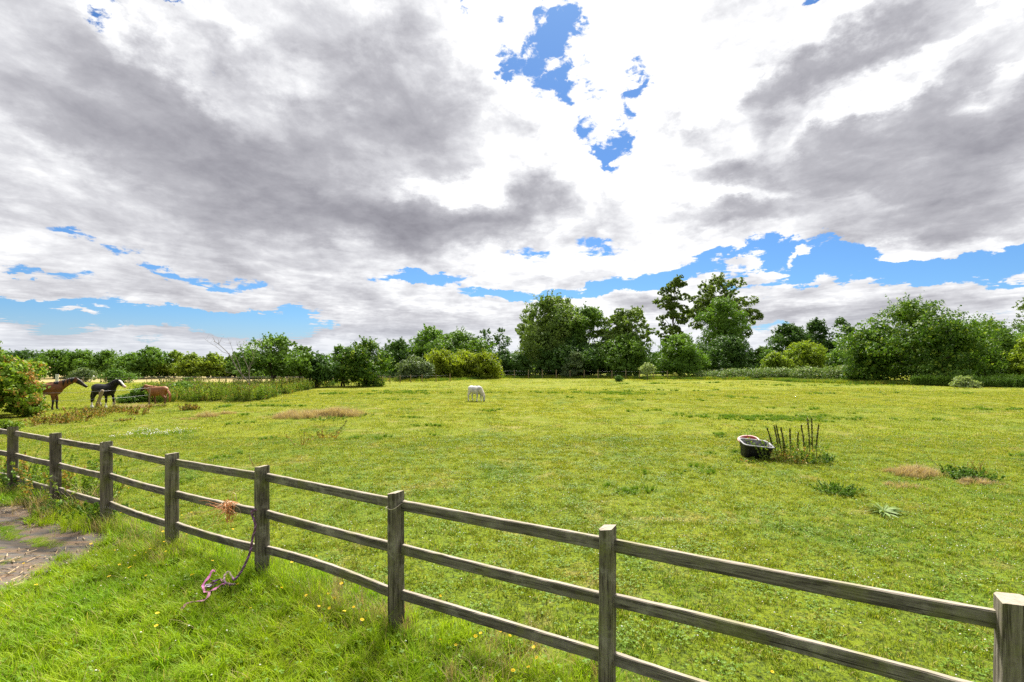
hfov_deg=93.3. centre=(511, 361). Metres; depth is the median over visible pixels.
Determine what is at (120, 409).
dock clump
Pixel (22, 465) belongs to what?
fence weeds
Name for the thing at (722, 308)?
tall poplar
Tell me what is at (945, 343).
hawthorn
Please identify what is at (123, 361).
woodland tree
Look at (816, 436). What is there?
dock spike
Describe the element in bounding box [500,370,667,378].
boundary fence
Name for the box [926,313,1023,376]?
hawthorn
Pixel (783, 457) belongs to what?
weed clump
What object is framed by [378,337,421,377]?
broadleaf tree
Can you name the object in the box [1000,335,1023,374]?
bright bush
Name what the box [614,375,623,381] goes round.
bush
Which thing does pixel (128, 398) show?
bramble mound
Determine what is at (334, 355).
hedgerow bush
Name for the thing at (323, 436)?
dock plant
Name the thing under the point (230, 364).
woodland tree
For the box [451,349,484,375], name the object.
willow bush
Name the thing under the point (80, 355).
woodland tree
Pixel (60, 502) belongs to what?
fence weeds
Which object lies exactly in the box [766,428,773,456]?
dock spike
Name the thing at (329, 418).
weed clump
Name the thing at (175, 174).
sky
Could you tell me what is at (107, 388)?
horse
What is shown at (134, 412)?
dock clump
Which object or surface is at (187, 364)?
woodland tree
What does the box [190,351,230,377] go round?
woodland tree
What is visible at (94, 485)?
fence weeds
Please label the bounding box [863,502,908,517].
thistle
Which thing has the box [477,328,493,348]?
thin tree
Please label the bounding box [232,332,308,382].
hedgerow tree
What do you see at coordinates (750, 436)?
red trug
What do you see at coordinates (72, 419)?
dock clump
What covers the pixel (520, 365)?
dark bush
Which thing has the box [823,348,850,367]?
hedge bush
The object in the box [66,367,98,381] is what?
round bush
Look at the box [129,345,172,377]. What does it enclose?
woodland tree
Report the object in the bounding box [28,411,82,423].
dock clump
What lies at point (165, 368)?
woodland tree
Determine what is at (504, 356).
dark bush
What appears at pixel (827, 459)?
weed clump
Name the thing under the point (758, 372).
bramble mound
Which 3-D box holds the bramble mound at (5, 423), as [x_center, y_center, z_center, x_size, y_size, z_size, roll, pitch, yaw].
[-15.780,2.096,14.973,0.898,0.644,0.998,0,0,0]
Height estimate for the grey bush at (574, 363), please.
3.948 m
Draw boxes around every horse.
[35,377,87,409]
[90,379,125,407]
[140,384,170,403]
[467,385,484,400]
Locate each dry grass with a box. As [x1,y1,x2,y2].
[52,478,130,511]
[103,402,161,407]
[191,410,220,417]
[218,410,236,413]
[266,407,330,419]
[300,404,367,416]
[380,601,412,626]
[878,463,948,478]
[880,481,932,489]
[953,476,1009,484]
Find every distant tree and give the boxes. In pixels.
[764,321,814,356]
[802,317,838,352]
[828,316,856,350]
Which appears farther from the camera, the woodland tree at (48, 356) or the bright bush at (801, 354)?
the woodland tree at (48, 356)
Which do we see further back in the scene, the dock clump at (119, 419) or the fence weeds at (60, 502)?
the dock clump at (119, 419)
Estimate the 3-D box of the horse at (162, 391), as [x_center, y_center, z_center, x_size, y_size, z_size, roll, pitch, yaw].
[-19.176,1.779,26.005,1.725,1.110,0.423,0,0,4]
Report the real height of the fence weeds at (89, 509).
0.392 m
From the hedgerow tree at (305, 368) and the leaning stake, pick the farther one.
the hedgerow tree at (305, 368)
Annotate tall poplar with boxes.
[652,274,693,373]
[685,272,763,338]
[694,292,750,366]
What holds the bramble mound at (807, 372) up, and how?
on the ground at (750, 666)
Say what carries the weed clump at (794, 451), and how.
on the ground at (750, 666)
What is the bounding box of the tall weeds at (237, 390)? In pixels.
[127,375,439,402]
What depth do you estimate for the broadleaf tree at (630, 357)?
67.63 m
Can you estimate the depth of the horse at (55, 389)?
23.55 m
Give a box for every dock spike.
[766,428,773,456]
[773,425,778,447]
[775,425,781,452]
[780,427,785,454]
[789,428,791,453]
[800,425,804,451]
[807,418,810,454]
[811,417,813,449]
[815,424,819,458]
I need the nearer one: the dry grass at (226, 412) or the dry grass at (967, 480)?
the dry grass at (967, 480)
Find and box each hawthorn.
[832,292,1010,381]
[840,326,900,380]
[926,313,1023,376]
[1013,321,1023,373]
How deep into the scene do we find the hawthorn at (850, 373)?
52.14 m
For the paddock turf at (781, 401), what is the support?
on the ground at (750, 666)
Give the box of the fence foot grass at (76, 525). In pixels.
[0,479,647,681]
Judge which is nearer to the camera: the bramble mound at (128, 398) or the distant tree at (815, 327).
the bramble mound at (128, 398)
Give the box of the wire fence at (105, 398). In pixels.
[33,388,149,412]
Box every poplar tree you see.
[514,289,588,374]
[515,317,534,364]
[556,301,616,374]
[591,305,659,356]
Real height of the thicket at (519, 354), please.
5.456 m
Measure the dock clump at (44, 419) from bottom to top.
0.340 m
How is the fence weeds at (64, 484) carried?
on the ground at (750, 666)
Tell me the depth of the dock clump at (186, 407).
22.48 m
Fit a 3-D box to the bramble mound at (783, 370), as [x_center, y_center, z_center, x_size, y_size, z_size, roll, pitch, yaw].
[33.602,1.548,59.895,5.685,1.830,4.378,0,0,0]
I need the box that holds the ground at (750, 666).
[0,372,1023,681]
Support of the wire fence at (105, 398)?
on the ground at (750, 666)
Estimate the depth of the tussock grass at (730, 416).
20.06 m
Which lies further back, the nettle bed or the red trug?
the nettle bed
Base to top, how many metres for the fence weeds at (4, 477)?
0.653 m
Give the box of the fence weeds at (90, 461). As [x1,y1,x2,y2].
[19,459,118,495]
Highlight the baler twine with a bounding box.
[198,490,242,529]
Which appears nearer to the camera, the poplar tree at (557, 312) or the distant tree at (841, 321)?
the poplar tree at (557, 312)
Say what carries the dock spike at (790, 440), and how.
on the ground at (750, 666)
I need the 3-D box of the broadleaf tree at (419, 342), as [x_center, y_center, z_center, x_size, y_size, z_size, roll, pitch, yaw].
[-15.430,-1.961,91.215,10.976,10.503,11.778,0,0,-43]
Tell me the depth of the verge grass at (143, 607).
3.95 m
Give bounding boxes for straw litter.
[0,501,116,585]
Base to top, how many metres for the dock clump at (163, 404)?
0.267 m
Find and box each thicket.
[511,349,540,371]
[634,352,675,373]
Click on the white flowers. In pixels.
(155, 432)
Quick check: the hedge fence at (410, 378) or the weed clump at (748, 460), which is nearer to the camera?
the weed clump at (748, 460)
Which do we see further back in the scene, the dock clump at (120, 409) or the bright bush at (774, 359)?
the bright bush at (774, 359)
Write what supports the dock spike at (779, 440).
on the ground at (750, 666)
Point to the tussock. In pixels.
(834, 488)
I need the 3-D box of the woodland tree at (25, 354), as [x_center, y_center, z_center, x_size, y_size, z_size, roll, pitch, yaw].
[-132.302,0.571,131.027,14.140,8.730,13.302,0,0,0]
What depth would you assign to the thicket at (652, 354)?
89.18 m
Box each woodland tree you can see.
[3,348,53,376]
[26,349,80,377]
[53,349,105,377]
[79,349,122,377]
[111,351,153,378]
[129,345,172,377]
[149,349,184,377]
[169,351,211,377]
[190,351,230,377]
[217,355,240,377]
[232,365,270,378]
[264,365,298,378]
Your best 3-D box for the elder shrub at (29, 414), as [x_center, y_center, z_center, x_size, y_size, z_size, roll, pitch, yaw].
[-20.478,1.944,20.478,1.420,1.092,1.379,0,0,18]
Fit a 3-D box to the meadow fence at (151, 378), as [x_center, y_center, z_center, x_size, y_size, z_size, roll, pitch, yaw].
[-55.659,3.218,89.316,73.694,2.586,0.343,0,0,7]
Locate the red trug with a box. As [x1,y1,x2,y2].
[737,435,758,442]
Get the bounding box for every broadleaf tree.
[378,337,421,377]
[406,324,442,361]
[422,327,497,375]
[528,337,608,375]
[582,333,656,376]
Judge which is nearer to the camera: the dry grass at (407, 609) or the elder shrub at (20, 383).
the dry grass at (407, 609)
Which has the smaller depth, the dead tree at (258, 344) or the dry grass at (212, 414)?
the dry grass at (212, 414)
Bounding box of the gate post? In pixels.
[55,374,93,382]
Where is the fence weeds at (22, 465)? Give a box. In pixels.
[0,447,70,485]
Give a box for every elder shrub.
[0,341,50,416]
[4,394,50,416]
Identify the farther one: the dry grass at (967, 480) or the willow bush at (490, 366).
the willow bush at (490, 366)
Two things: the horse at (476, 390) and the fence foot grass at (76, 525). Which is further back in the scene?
the horse at (476, 390)
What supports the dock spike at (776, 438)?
on the ground at (750, 666)
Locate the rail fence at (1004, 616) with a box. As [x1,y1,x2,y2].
[0,426,1023,681]
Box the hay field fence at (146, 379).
[137,375,389,381]
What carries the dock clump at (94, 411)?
on the ground at (750, 666)
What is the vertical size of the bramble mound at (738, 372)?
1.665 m
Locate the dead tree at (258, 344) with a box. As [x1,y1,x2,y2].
[204,336,260,384]
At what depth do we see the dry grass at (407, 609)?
4.29 m
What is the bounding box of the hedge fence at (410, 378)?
[382,375,443,382]
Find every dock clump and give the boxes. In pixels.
[11,415,58,425]
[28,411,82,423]
[46,411,92,423]
[62,406,108,417]
[74,403,114,416]
[110,405,139,412]
[114,417,135,421]
[126,407,149,414]
[145,403,166,407]
[178,403,192,410]
[188,403,200,409]
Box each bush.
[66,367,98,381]
[97,366,142,382]
[292,350,340,386]
[326,344,355,385]
[329,335,396,386]
[394,354,434,379]
[422,346,469,377]
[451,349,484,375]
[466,349,504,377]
[493,348,516,375]
[505,355,533,375]
[560,350,583,376]
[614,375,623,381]
[652,331,711,376]
[698,331,765,371]
[749,345,772,366]
[760,350,793,371]
[782,338,830,371]
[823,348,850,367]
[948,375,983,387]
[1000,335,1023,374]
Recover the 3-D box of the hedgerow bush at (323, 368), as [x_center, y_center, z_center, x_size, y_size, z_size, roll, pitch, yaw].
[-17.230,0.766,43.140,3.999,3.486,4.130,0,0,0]
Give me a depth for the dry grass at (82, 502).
7.30 m
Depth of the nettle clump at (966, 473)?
9.60 m
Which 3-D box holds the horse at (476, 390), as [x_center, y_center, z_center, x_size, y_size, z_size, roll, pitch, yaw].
[-2.107,1.902,28.580,1.415,0.944,0.460,0,0,40]
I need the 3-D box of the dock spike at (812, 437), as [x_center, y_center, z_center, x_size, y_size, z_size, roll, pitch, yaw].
[7.020,1.835,11.318,0.077,1.040,0.085,0,0,-19]
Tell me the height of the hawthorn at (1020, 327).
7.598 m
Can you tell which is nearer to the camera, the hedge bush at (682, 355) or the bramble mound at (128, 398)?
the bramble mound at (128, 398)
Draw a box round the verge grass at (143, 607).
[0,482,762,681]
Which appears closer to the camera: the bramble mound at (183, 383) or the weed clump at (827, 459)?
the weed clump at (827, 459)
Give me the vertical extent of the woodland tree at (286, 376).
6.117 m
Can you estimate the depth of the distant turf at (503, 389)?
44.17 m
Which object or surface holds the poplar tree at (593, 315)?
on the ground at (750, 666)
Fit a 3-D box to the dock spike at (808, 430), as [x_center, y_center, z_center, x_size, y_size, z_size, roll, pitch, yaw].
[6.948,1.842,11.316,0.090,1.026,0.086,0,0,0]
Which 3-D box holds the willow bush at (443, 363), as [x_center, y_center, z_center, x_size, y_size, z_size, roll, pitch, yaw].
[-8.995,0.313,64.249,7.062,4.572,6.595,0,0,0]
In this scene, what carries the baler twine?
attached to the rail fence at (1004, 616)
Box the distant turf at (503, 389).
[65,374,1023,395]
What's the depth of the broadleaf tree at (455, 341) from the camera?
86.31 m
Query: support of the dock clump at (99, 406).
on the ground at (750, 666)
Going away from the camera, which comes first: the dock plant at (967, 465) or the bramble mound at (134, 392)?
the dock plant at (967, 465)
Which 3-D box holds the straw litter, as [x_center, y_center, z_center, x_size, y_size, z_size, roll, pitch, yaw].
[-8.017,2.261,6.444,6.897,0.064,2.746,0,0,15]
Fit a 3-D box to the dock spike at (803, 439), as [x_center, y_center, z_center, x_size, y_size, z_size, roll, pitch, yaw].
[6.884,1.925,11.444,0.122,0.859,0.089,0,0,-11]
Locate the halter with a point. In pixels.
(224, 583)
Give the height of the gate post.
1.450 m
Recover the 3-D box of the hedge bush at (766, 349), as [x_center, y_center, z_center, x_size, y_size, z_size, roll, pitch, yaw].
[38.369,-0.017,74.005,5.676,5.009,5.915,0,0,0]
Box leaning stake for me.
[95,390,103,408]
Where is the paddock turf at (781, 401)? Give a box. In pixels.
[0,389,1023,452]
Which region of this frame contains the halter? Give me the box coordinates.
[181,509,256,609]
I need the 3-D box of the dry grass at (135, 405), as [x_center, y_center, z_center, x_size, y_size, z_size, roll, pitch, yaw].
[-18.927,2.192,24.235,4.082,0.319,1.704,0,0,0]
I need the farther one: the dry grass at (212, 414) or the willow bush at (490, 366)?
the willow bush at (490, 366)
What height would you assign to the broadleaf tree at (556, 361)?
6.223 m
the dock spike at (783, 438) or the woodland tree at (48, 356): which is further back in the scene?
the woodland tree at (48, 356)
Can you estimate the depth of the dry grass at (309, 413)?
19.62 m
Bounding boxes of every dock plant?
[284,432,314,445]
[310,429,341,440]
[922,450,990,472]
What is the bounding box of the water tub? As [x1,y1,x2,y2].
[738,438,774,459]
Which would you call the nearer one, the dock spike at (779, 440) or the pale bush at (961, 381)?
the dock spike at (779, 440)
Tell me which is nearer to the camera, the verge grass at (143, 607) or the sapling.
the verge grass at (143, 607)
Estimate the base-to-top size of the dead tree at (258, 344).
4.272 m
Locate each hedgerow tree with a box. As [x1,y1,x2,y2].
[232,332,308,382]
[285,345,315,381]
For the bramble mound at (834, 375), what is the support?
on the ground at (750, 666)
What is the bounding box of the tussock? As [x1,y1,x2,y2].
[809,478,864,496]
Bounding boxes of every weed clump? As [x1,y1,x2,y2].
[311,415,346,420]
[732,456,775,464]
[745,435,829,464]
[769,448,809,462]
[797,451,834,463]
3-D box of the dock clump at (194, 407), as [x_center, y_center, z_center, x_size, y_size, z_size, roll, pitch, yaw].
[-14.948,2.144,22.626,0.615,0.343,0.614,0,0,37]
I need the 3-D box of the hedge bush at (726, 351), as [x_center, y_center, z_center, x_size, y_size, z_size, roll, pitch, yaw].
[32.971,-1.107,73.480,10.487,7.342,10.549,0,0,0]
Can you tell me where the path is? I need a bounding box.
[0,503,120,592]
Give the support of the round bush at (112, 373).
on the ground at (750, 666)
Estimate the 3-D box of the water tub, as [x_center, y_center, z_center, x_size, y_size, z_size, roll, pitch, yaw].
[5.820,2.129,11.574,0.709,0.381,0.657,5,8,10]
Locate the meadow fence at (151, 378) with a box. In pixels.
[42,374,390,382]
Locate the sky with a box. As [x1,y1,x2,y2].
[0,0,1023,360]
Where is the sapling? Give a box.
[639,362,656,379]
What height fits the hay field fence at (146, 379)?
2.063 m
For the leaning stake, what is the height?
1.121 m
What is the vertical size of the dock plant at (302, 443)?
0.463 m
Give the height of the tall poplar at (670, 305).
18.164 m
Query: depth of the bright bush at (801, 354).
66.39 m
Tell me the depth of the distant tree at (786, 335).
90.58 m
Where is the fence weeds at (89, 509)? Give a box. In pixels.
[58,500,128,524]
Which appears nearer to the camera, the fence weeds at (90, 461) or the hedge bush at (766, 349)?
the fence weeds at (90, 461)
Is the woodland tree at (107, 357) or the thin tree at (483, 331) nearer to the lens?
the thin tree at (483, 331)
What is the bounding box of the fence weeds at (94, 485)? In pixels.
[41,458,129,509]
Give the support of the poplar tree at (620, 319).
on the ground at (750, 666)
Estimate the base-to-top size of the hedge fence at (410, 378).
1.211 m
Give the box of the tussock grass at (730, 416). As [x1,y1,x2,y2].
[47,381,1023,494]
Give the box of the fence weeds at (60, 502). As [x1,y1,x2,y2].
[31,489,99,515]
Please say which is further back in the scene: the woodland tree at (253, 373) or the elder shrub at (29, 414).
the woodland tree at (253, 373)
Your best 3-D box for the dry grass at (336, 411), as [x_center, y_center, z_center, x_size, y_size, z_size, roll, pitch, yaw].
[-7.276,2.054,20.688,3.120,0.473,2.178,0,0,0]
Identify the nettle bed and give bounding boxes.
[910,373,1023,387]
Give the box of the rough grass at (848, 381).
[401,374,910,384]
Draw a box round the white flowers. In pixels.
[105,426,202,438]
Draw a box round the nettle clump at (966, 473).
[939,464,1005,481]
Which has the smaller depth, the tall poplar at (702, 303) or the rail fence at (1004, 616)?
the rail fence at (1004, 616)
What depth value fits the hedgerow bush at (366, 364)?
44.74 m
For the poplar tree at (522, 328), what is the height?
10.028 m
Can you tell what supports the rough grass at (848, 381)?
on the ground at (750, 666)
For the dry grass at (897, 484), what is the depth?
9.00 m
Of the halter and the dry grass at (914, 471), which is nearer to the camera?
the halter
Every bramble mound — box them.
[0,418,25,429]
[115,393,150,402]
[127,385,152,400]
[160,380,195,390]
[694,369,726,377]
[718,367,750,377]
[734,367,780,377]
[761,367,795,377]
[784,365,833,378]
[809,365,843,378]
[836,365,864,379]
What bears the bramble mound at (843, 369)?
on the ground at (750, 666)
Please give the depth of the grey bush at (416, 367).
59.14 m
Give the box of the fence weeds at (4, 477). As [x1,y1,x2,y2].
[0,456,72,492]
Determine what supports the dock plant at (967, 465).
on the ground at (750, 666)
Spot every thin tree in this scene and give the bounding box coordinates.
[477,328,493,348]
[492,327,511,352]
[1008,297,1023,335]
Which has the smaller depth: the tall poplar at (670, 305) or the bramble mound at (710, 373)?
the bramble mound at (710, 373)
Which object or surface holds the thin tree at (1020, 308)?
on the ground at (750, 666)
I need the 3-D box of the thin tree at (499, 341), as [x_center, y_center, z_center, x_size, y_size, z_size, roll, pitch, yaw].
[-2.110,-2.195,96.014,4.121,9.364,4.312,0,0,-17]
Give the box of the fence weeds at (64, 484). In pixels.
[10,452,118,506]
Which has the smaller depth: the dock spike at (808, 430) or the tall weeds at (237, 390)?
the dock spike at (808, 430)
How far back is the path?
5.96 m
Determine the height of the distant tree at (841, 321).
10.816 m
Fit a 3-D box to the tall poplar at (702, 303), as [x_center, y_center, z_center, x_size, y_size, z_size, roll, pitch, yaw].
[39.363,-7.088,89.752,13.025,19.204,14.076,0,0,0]

